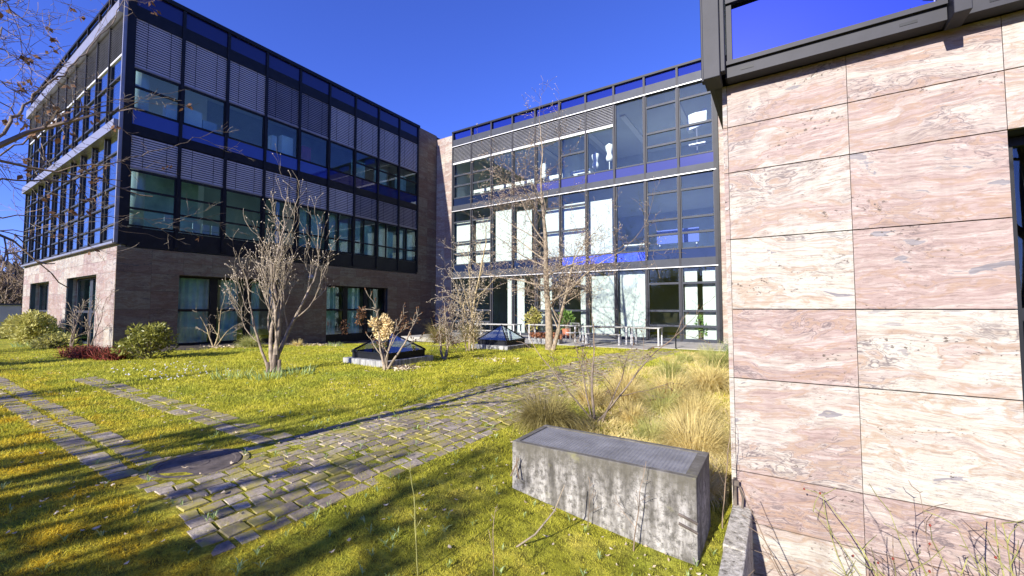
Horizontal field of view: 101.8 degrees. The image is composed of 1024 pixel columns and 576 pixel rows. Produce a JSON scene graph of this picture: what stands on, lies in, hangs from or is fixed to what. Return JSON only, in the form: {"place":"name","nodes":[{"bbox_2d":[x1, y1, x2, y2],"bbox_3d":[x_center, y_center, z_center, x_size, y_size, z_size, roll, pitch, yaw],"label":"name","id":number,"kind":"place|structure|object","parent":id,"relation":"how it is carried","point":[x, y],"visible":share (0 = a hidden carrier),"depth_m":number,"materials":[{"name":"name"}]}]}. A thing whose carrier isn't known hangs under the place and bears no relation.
{"place":"outdoors","nodes":[
{"label":"outdoors","id":0,"kind":"place"},
{"bbox_2d":[0,349,678,555],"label":"path","id":1,"kind":"structure","parent":0,"point":[234,527],"depth_m":4.55,"materials":[{"name":"grey stone"}]},
{"bbox_2d":[0,0,700,271],"label":"sky","id":2,"kind":"structure","parent":0,"point":[445,67],"materials":[{"name":"blue"}]},
{"bbox_2d":[0,329,731,575],"bbox_3d":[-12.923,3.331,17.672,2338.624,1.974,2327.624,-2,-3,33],"label":"ground","id":3,"kind":"structure","parent":0,"point":[200,552],"depth_m":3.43,"materials":[{"name":"green plant"}]},
{"bbox_2d":[0,303,21,325],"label":"wall","id":4,"kind":"structure","parent":3,"relation":"on","point":[7,309],"depth_m":28.60,"materials":[{"name":"paint"}]},
{"bbox_2d":[0,233,23,303],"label":"tree","id":5,"kind":"object","parent":3,"relation":"on","point":[5,277],"visible":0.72,"depth_m":36.84,"materials":[{"name":"brown plant"}]},
{"bbox_2d":[2,309,64,344],"bbox_3d":[-20.036,1.638,17.473,3.679,1.556,1.651,-2,-3,33],"label":"evergreen shrub","id":6,"kind":"object","parent":3,"relation":"on","point":[29,324],"visible":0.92,"depth_m":16.79,"materials":[{"name":"yellow plant"}]},
{"bbox_2d":[28,331,83,348],"bbox_3d":[-17.157,2.018,15.716,2.201,0.791,1.464,-2,-3,33],"label":"evergreen shrub","id":7,"kind":"object","parent":3,"relation":"on","point":[48,340],"visible":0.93,"depth_m":15.46,"materials":[{"name":"green plant"}]},
{"bbox_2d":[60,295,93,345],"bbox_3d":[-15.732,1.226,15.093,0.886,2.027,1.908,3,-4,-45],"label":"young tree","id":8,"kind":"object","parent":3,"relation":"on","point":[73,337],"visible":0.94,"depth_m":15.11,"materials":[{"name":"brown plant"}]},
{"bbox_2d":[53,344,112,359],"bbox_3d":[-13.057,1.990,12.770,2.401,0.475,1.498,-2,-3,33],"label":"red twig shrub","id":9,"kind":"object","parent":3,"relation":"on","point":[76,352],"visible":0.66,"depth_m":12.43,"materials":[{"name":"brown plant"}]},
{"bbox_2d":[66,285,114,345],"bbox_3d":[-14.202,0.992,14.119,1.424,2.392,0.813,3,-4,-42],"label":"young tree","id":10,"kind":"object","parent":3,"relation":"on","point":[88,326],"visible":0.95,"depth_m":14.19,"materials":[{"name":"brown plant"}]},
{"bbox_2d":[82,346,134,360],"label":"red twig shrub","id":11,"kind":"object","parent":3,"relation":"on","point":[101,353],"visible":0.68,"depth_m":12.04,"materials":[{"name":"brown plant"}]},
{"bbox_2d":[0,0,252,287],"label":"overhanging tree","id":12,"kind":"object","parent":3,"relation":"on","point":[31,133],"visible":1,"depth_m":4.16,"materials":[{"name":"brown plant"}]},
{"bbox_2d":[110,321,179,359],"bbox_3d":[-10.769,1.560,12.333,1.771,1.170,1.625,-2,-3,33],"label":"evergreen shrub","id":13,"kind":"object","parent":3,"relation":"on","point":[147,336],"visible":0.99,"depth_m":12.11,"materials":[{"name":"green plant"}]},
{"bbox_2d":[139,449,249,479],"bbox_3d":[-3.023,1.714,4.004,0.860,0.062,0.860,-2,-3,33],"label":"manhole cover","id":14,"kind":"object","parent":3,"relation":"on","point":[208,462],"visible":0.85,"depth_m":3.98,"materials":[{"name":"metal"}]},
{"bbox_2d":[21,0,439,348],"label":"office wing","id":15,"kind":"structure","parent":3,"relation":"on","point":[366,168],"depth_m":18.78,"materials":[{"name":"blue glass"}]},
{"bbox_2d":[24,192,31,263],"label":"window","id":16,"kind":"structure","parent":15,"relation":"in","point":[28,207],"depth_m":22.94,"materials":[{"name":"grey metal"}]},
{"bbox_2d":[30,188,37,262],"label":"window","id":17,"kind":"structure","parent":15,"relation":"in","point":[32,251],"depth_m":22.11,"materials":[{"name":"grey metal"}]},
{"bbox_2d":[36,183,44,260],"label":"window","id":18,"kind":"structure","parent":15,"relation":"in","point":[39,247],"depth_m":21.25,"materials":[{"name":"grey metal"}]},
{"bbox_2d":[43,178,52,258],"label":"window","id":19,"kind":"structure","parent":15,"relation":"in","point":[48,220],"depth_m":20.39,"materials":[{"name":"grey metal"}]},
{"bbox_2d":[51,173,60,256],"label":"window","id":20,"kind":"structure","parent":15,"relation":"in","point":[54,244],"depth_m":19.54,"materials":[{"name":"grey metal"}]},
{"bbox_2d":[56,117,63,160],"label":"window","id":21,"kind":"structure","parent":15,"relation":"in","point":[60,129],"depth_m":19.70,"materials":[{"name":"blue glass"}]},
{"bbox_2d":[60,166,70,254],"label":"window","id":22,"kind":"structure","parent":15,"relation":"in","point":[66,186],"depth_m":18.68,"materials":[{"name":"grey metal"}]},
{"bbox_2d":[64,104,73,154],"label":"window","id":23,"kind":"structure","parent":15,"relation":"in","point":[68,141],"depth_m":18.89,"materials":[{"name":"blue glass"}]},
{"bbox_2d":[69,159,79,251],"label":"window","id":24,"kind":"structure","parent":15,"relation":"in","point":[72,245],"depth_m":17.85,"materials":[{"name":"blue glass"}]},
{"bbox_2d":[74,95,83,147],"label":"window","id":25,"kind":"structure","parent":15,"relation":"in","point":[79,133],"depth_m":18.01,"materials":[{"name":"blue glass"}]},
{"bbox_2d":[79,151,91,248],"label":"window","id":26,"kind":"structure","parent":15,"relation":"in","point":[84,226],"depth_m":16.99,"materials":[{"name":"blue glass"}]},
{"bbox_2d":[75,277,95,344],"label":"window","id":27,"kind":"structure","parent":15,"relation":"in","point":[92,279],"depth_m":17.18,"materials":[{"name":"grey metal"}]},
{"bbox_2d":[84,84,94,139],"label":"window","id":28,"kind":"structure","parent":15,"relation":"in","point":[88,125],"depth_m":17.14,"materials":[{"name":"blue glass"}]},
{"bbox_2d":[90,148,102,245],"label":"window","id":29,"kind":"structure","parent":15,"relation":"in","point":[95,195],"depth_m":16.34,"materials":[{"name":"grey metal"}]},
{"bbox_2d":[95,72,106,130],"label":"window","id":30,"kind":"structure","parent":15,"relation":"in","point":[101,86],"depth_m":16.38,"materials":[{"name":"blue glass"}]},
{"bbox_2d":[103,139,116,242],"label":"window","id":31,"kind":"structure","parent":15,"relation":"in","point":[107,189],"depth_m":15.49,"materials":[{"name":"grey metal"}]},
{"bbox_2d":[108,67,120,121],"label":"window","id":32,"kind":"structure","parent":15,"relation":"in","point":[113,82],"depth_m":15.70,"materials":[{"name":"grey metal"}]},
{"bbox_2d":[128,169,176,231],"bbox_3d":[-13.365,-3.227,15.483,0.080,2.060,1.392,-2,-3,33],"label":"window","id":33,"kind":"structure","parent":15,"relation":"in","point":[175,183],"depth_m":15.52,"materials":[{"name":"metal"}]},
{"bbox_2d":[133,68,180,122],"bbox_3d":[-13.365,-7.222,15.676,0.080,1.500,1.392,-2,-3,33],"label":"window","id":34,"kind":"structure","parent":15,"relation":"in","point":[179,86],"depth_m":15.69,"materials":[{"name":"metal"}]},
{"bbox_2d":[179,180,222,237],"bbox_3d":[-12.535,-3.165,16.775,0.080,2.060,1.482,-2,-3,33],"label":"window","id":35,"kind":"structure","parent":15,"relation":"in","point":[221,198],"depth_m":16.80,"materials":[{"name":"metal"}]},
{"bbox_2d":[183,86,225,136],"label":"window","id":36,"kind":"structure","parent":15,"relation":"in","point":[224,110],"depth_m":17.03,"materials":[{"name":"metal"}]},
{"bbox_2d":[177,276,278,345],"bbox_3d":[-12.067,1.277,17.845,0.080,3.370,3.950,-2,-3,33],"label":"window","id":37,"kind":"structure","parent":15,"relation":"in","point":[213,282],"depth_m":17.36,"materials":[{"name":"metal"}]},
{"bbox_2d":[225,189,261,242],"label":"window","id":38,"kind":"structure","parent":15,"relation":"in","point":[260,228],"depth_m":18.15,"materials":[{"name":"metal"}]},
{"bbox_2d":[228,103,264,148],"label":"window","id":39,"kind":"structure","parent":15,"relation":"in","point":[230,104],"depth_m":18.39,"materials":[{"name":"metal"}]},
{"bbox_2d":[264,198,296,246],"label":"window","id":40,"kind":"structure","parent":15,"relation":"in","point":[294,245],"depth_m":19.57,"materials":[{"name":"metal"}]},
{"bbox_2d":[267,118,298,158],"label":"window","id":41,"kind":"structure","parent":15,"relation":"in","point":[297,129],"depth_m":19.74,"materials":[{"name":"metal"}]},
{"bbox_2d":[298,205,326,250],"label":"window","id":42,"kind":"structure","parent":15,"relation":"in","point":[309,208],"depth_m":20.67,"materials":[{"name":"metal"}]},
{"bbox_2d":[328,211,352,253],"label":"window","id":43,"kind":"structure","parent":15,"relation":"in","point":[338,214],"depth_m":22.04,"materials":[{"name":"metal"}]},
{"bbox_2d":[326,285,384,341],"bbox_3d":[-8.689,1.576,23.095,0.080,3.280,3.950,-2,-3,33],"label":"window","id":44,"kind":"structure","parent":15,"relation":"in","point":[351,336],"depth_m":22.80,"materials":[{"name":"metal"}]},
{"bbox_2d":[355,217,376,256],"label":"window","id":45,"kind":"structure","parent":15,"relation":"in","point":[364,220],"depth_m":23.36,"materials":[{"name":"metal"}]},
{"bbox_2d":[378,222,397,259],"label":"window","id":46,"kind":"structure","parent":15,"relation":"in","point":[385,224],"depth_m":24.67,"materials":[{"name":"metal"}]},
{"bbox_2d":[399,227,416,261],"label":"window","id":47,"kind":"structure","parent":15,"relation":"in","point":[405,249],"depth_m":25.99,"materials":[{"name":"metal"}]},
{"bbox_2d":[233,331,265,347],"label":"ornamental grass","id":48,"kind":"object","parent":3,"relation":"on","point":[250,342],"depth_m":15.86,"materials":[{"name":"green plant"}]},
{"bbox_2d":[137,337,404,352],"bbox_3d":[-8.383,2.647,20.734,2.369,0.448,16.200,-2,-3,33],"label":"flower bed","id":49,"kind":"object","parent":3,"relation":"on","point":[200,346],"visible":0.28,"depth_m":18.05,"materials":[{"name":"soil"}]},
{"bbox_2d":[192,296,247,347],"bbox_3d":[-11.189,1.181,16.026,1.789,2.306,0.874,2,-3,-32],"label":"young tree","id":50,"kind":"object","parent":49,"relation":"on","point":[214,345],"visible":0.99,"depth_m":15.82,"materials":[{"name":"beige plant"}]},
{"bbox_2d":[220,144,337,371],"bbox_3d":[-5.641,-0.700,10.085,2.001,5.463,2.319,-2,-3,33],"label":"magnolia tree","id":51,"kind":"object","parent":3,"relation":"on","point":[276,321],"visible":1,"depth_m":9.85,"materials":[{"name":"grey plant"}]},
{"bbox_2d":[0,364,717,575],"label":"weeds","id":52,"kind":"object","parent":3,"relation":"on","point":[257,551],"visible":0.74,"depth_m":3.37,"materials":[{"name":"green plant"}]},
{"bbox_2d":[0,343,724,575],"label":"fallen leaves","id":53,"kind":"object","parent":3,"relation":"on","point":[402,367],"visible":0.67,"depth_m":5.38,"materials":[{"name":"brown plant"}]},
{"bbox_2d":[338,288,424,369],"bbox_3d":[-3.429,1.020,10.652,2.367,2.073,1.365,-2,-3,33],"label":"flowering shrub","id":54,"kind":"object","parent":3,"relation":"on","point":[387,326],"visible":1,"depth_m":10.53,"materials":[{"name":"beige plant"}]},
{"bbox_2d":[343,332,432,366],"bbox_3d":[-3.437,1.784,11.645,1.750,1.159,1.700,-2,-3,33],"label":"pyramid skylight","id":55,"kind":"object","parent":3,"relation":"on","point":[372,357],"visible":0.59,"depth_m":11.23,"materials":[{"name":"glass"}]},
{"bbox_2d":[419,320,458,343],"bbox_3d":[-3.378,1.960,19.455,2.182,1.362,2.252,0,-3,-9],"label":"shrub","id":56,"kind":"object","parent":3,"relation":"on","point":[434,333],"depth_m":19.24,"materials":[{"name":"plant"}]},
{"bbox_2d":[430,288,475,359],"bbox_3d":[-1.827,1.044,12.414,1.312,2.202,2.154,1,-3,-17],"label":"bare shrub","id":57,"kind":"object","parent":3,"relation":"on","point":[448,339],"visible":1,"depth_m":12.23,"materials":[{"name":"brown plant"}]},
{"bbox_2d":[428,203,515,350],"bbox_3d":[-1.449,-0.559,14.911,3.305,5.612,2.496,0,-3,-9],"label":"slender tree","id":58,"kind":"object","parent":3,"relation":"on","point":[471,331],"visible":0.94,"depth_m":14.75,"materials":[{"name":"beige plant"}]},
{"bbox_2d":[471,324,530,349],"bbox_3d":[-0.401,1.976,15.811,1.650,1.178,1.600,-2,-3,33],"label":"pyramid skylight","id":59,"kind":"object","parent":3,"relation":"on","point":[500,343],"visible":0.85,"depth_m":15.41,"materials":[{"name":"glass"}]},
{"bbox_2d":[499,377,594,437],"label":"ornamental grass","id":60,"kind":"object","parent":3,"relation":"on","point":[537,415],"depth_m":5.55,"materials":[{"name":"plant"}]},
{"bbox_2d":[462,76,682,349],"bbox_3d":[1.709,-3.148,16.902,7.564,11.167,8.140,0,-3,-4],"label":"bare tree","id":61,"kind":"object","parent":3,"relation":"on","point":[549,341],"visible":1,"depth_m":15.30,"materials":[{"name":"brown plant"}]},
{"bbox_2d":[435,58,727,343],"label":"studio wing","id":62,"kind":"structure","parent":3,"relation":"on","point":[645,133],"depth_m":23.88,"materials":[{"name":"blue glass"}]},
{"bbox_2d":[453,209,469,265],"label":"window","id":63,"kind":"structure","parent":62,"relation":"in","point":[454,222],"depth_m":27.25,"materials":[{"name":"grey metal"}]},
{"bbox_2d":[472,206,489,263],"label":"window","id":64,"kind":"structure","parent":62,"relation":"in","point":[473,219],"depth_m":26.41,"materials":[{"name":"grey metal"}]},
{"bbox_2d":[561,112,584,178],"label":"window","id":65,"kind":"structure","parent":62,"relation":"in","point":[579,152],"depth_m":22.92,"materials":[{"name":"grey metal"}]},
{"bbox_2d":[561,191,585,257],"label":"window","id":66,"kind":"structure","parent":62,"relation":"in","point":[582,204],"depth_m":23.00,"materials":[{"name":"grey metal"}]},
{"bbox_2d":[587,186,613,255],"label":"window","id":67,"kind":"structure","parent":62,"relation":"in","point":[610,186],"depth_m":22.20,"materials":[{"name":"grey metal"}]},
{"bbox_2d":[588,271,614,337],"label":"window","id":68,"kind":"structure","parent":62,"relation":"in","point":[598,271],"depth_m":22.01,"materials":[{"name":"grey metal"}]},
{"bbox_2d":[615,96,643,168],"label":"window","id":69,"kind":"structure","parent":62,"relation":"in","point":[642,96],"depth_m":21.56,"materials":[{"name":"grey metal"}]},
{"bbox_2d":[616,181,644,253],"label":"window","id":70,"kind":"structure","parent":62,"relation":"in","point":[640,181],"depth_m":21.35,"materials":[{"name":"grey metal"}]},
{"bbox_2d":[617,269,645,338],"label":"window","id":71,"kind":"structure","parent":62,"relation":"in","point":[638,269],"depth_m":21.18,"materials":[{"name":"grey metal"}]},
{"bbox_2d":[645,87,676,163],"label":"window","id":72,"kind":"structure","parent":62,"relation":"in","point":[673,101],"depth_m":20.46,"materials":[{"name":"grey metal"}]},
{"bbox_2d":[647,176,678,251],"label":"window","id":73,"kind":"structure","parent":62,"relation":"in","point":[671,191],"depth_m":20.23,"materials":[{"name":"grey metal"}]},
{"bbox_2d":[648,267,680,339],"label":"window","id":74,"kind":"structure","parent":62,"relation":"in","point":[665,283],"depth_m":20.05,"materials":[{"name":"grey metal"}]},
{"bbox_2d":[657,227,698,248],"bbox_3d":[8.283,-2.150,20.789,2.000,1.600,0.100,-2,-3,33],"label":"desk","id":75,"kind":"object","parent":62,"relation":"on","point":[691,237],"visible":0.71,"depth_m":20.81,"materials":[{"name":"metal"}]},
{"bbox_2d":[678,81,712,157],"bbox_3d":[8.645,-7.984,19.606,1.468,3.480,0.110,-2,-3,33],"label":"window","id":76,"kind":"structure","parent":62,"relation":"in","point":[704,93],"depth_m":19.64,"materials":[{"name":"grey metal"}]},
{"bbox_2d":[687,107,706,152],"bbox_3d":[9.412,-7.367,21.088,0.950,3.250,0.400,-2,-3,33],"label":"flip chart","id":77,"kind":"object","parent":62,"relation":"on","point":[699,115],"visible":0.81,"depth_m":21.02,"materials":[{"name":"white paint"}]},
{"bbox_2d":[680,170,714,248],"bbox_3d":[8.645,-3.629,19.396,1.468,3.560,0.110,-2,-3,33],"label":"window","id":78,"kind":"structure","parent":62,"relation":"in","point":[712,185],"depth_m":19.39,"materials":[{"name":"grey metal"}]},
{"bbox_2d":[682,266,717,341],"bbox_3d":[8.645,0.706,19.187,1.468,3.440,0.110,-2,-3,33],"label":"window","id":79,"kind":"structure","parent":62,"relation":"in","point":[696,282],"depth_m":19.15,"materials":[{"name":"grey metal"}]},
{"bbox_2d":[565,371,616,411],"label":"ornamental grass","id":80,"kind":"object","parent":3,"relation":"on","point":[581,398],"depth_m":6.97,"materials":[{"name":"plant"}]},
{"bbox_2d":[512,425,710,565],"bbox_3d":[0.886,1.964,3.880,1.679,0.950,0.721,-2,-3,33],"label":"vent box","id":81,"kind":"object","parent":3,"relation":"on","point":[674,519],"visible":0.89,"depth_m":3.57,"materials":[{"name":"concrete"}]},
{"bbox_2d":[515,296,714,421],"bbox_3d":[1.449,1.093,6.342,3.047,1.951,1.258,-1,-3,18],"label":"bare shrub","id":82,"kind":"object","parent":3,"relation":"on","point":[603,416],"visible":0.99,"depth_m":6.36,"materials":[{"name":"brown plant"}]},
{"bbox_2d":[604,362,648,384],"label":"ornamental grass","id":83,"kind":"object","parent":3,"relation":"on","point":[618,375],"depth_m":8.59,"materials":[{"name":"plant"}]},
{"bbox_2d":[594,361,662,410],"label":"ornamental grass","id":84,"kind":"object","parent":3,"relation":"on","point":[629,389],"depth_m":7.22,"materials":[{"name":"plant"}]},
{"bbox_2d":[526,350,731,491],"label":"dry grass","id":85,"kind":"structure","parent":3,"relation":"on","point":[617,432],"depth_m":6.68,"materials":[{"name":"plant"}]},
{"bbox_2d":[604,395,657,427],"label":"ornamental grass","id":86,"kind":"object","parent":3,"relation":"on","point":[626,415],"depth_m":6.44,"materials":[{"name":"plant"}]},
{"bbox_2d":[625,410,680,442],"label":"ornamental grass","id":87,"kind":"object","parent":3,"relation":"on","point":[644,428],"depth_m":5.83,"materials":[{"name":"beige plant"}]},
{"bbox_2d":[632,379,690,417],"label":"ornamental grass","id":88,"kind":"object","parent":3,"relation":"on","point":[654,403],"depth_m":6.94,"materials":[{"name":"beige plant"}]},
{"bbox_2d":[643,352,694,378],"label":"ornamental grass","id":89,"kind":"object","parent":3,"relation":"on","point":[672,369],"depth_m":9.29,"materials":[{"name":"beige plant"}]},
{"bbox_2d":[639,359,708,401],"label":"ornamental grass","id":90,"kind":"object","parent":3,"relation":"on","point":[674,386],"depth_m":7.66,"materials":[{"name":"plant"}]},
{"bbox_2d":[640,399,730,480],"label":"ornamental grass","id":91,"kind":"object","parent":3,"relation":"on","point":[697,440],"depth_m":5.18,"materials":[{"name":"plant"}]},
{"bbox_2d":[654,394,730,445],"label":"ornamental grass","id":92,"kind":"object","parent":3,"relation":"on","point":[692,415],"depth_m":6.10,"materials":[{"name":"plant"}]},
{"bbox_2d":[658,380,729,424],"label":"ornamental grass","id":93,"kind":"object","parent":3,"relation":"on","point":[694,408],"depth_m":6.71,"materials":[{"name":"plant"}]},
{"bbox_2d":[671,352,729,394],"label":"ornamental grass","id":94,"kind":"object","parent":3,"relation":"on","point":[717,382],"depth_m":8.29,"materials":[{"name":"plant"}]},
{"bbox_2d":[688,444,731,515],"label":"ornamental grass","id":95,"kind":"object","parent":3,"relation":"on","point":[715,483],"depth_m":4.20,"materials":[{"name":"plant"}]},
{"bbox_2d":[693,340,728,368],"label":"ornamental grass","id":96,"kind":"object","parent":3,"relation":"on","point":[715,359],"depth_m":10.31,"materials":[{"name":"beige plant"}]},
{"bbox_2d":[718,505,753,575],"bbox_3d":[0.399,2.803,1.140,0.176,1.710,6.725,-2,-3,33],"label":"kerb","id":97,"kind":"structure","parent":3,"relation":"on","point":[737,558],"depth_m":3.42,"materials":[{"name":"stone"}]},
{"bbox_2d":[739,480,946,575],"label":"rose bush","id":98,"kind":"object","parent":3,"relation":"on","point":[892,550],"visible":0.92,"depth_m":3.08,"materials":[{"name":"brown plant"}]},
{"bbox_2d":[700,0,1023,575],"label":"building","id":99,"kind":"structure","parent":3,"relation":"on","point":[874,181],"depth_m":3.58,"materials":[{"name":"stone"}]},
{"bbox_2d":[732,477,743,508],"bbox_3d":[2.187,1.991,4.016,0.100,0.290,0.115,-2,-3,33],"label":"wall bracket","id":100,"kind":"object","parent":99,"relation":"attached to","point":[735,482],"depth_m":3.99,"materials":[{"name":"metal"}]},
{"bbox_2d":[725,0,947,83],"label":"window","id":101,"kind":"structure","parent":99,"relation":"in","point":[752,26],"depth_m":3.79,"materials":[{"name":"metal"}]},
{"bbox_2d":[963,0,1023,23],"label":"window","id":102,"kind":"structure","parent":99,"relation":"in","point":[981,9],"depth_m":3.18,"materials":[{"name":"metal"}]},
{"bbox_2d":[1008,136,1023,409],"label":"window","id":103,"kind":"structure","parent":99,"relation":"in","point":[1014,142],"depth_m":3.29,"materials":[{"name":"metal"}]},
{"bbox_2d":[803,483,1015,575],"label":"rose bush","id":104,"kind":"object","parent":3,"relation":"on","point":[929,571],"visible":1,"depth_m":2.88,"materials":[{"name":"brown plant"}]},
{"bbox_2d":[884,520,1023,575],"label":"rose bush","id":105,"kind":"object","parent":3,"relation":"on","point":[1007,548],"visible":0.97,"depth_m":2.65,"materials":[{"name":"brown plant"}]},
{"bbox_2d":[401,332,727,350],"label":"terrace","id":106,"kind":"structure","parent":0,"point":[609,343],"depth_m":18.49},
{"bbox_2d":[523,306,542,330],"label":"shrub","id":107,"kind":"object","parent":106,"relation":"on","point":[534,313],"visible":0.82,"depth_m":22.95,"materials":[{"name":"yellow plant"}]},
{"bbox_2d":[529,332,562,343],"bbox_3d":[1.522,2.199,18.627,1.642,0.544,0.413,-2,-3,33],"label":"flower trough","id":108,"kind":"object","parent":106,"relation":"on","point":[540,339],"visible":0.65,"depth_m":18.64,"materials":[{"name":"concrete"}]},
{"bbox_2d":[582,325,631,344],"bbox_3d":[4.246,2.092,18.647,2.100,0.760,0.734,-2,-3,33],"label":"garden table","id":109,"kind":"object","parent":106,"relation":"on","point":[591,326],"visible":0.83,"depth_m":18.52,"materials":[{"name":"white wood"}]},
{"bbox_2d":[630,327,662,345],"bbox_3d":[5.706,2.041,17.591,1.200,0.760,0.684,-2,-3,33],"label":"garden table","id":110,"kind":"object","parent":106,"relation":"on","point":[657,328],"visible":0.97,"depth_m":17.54,"materials":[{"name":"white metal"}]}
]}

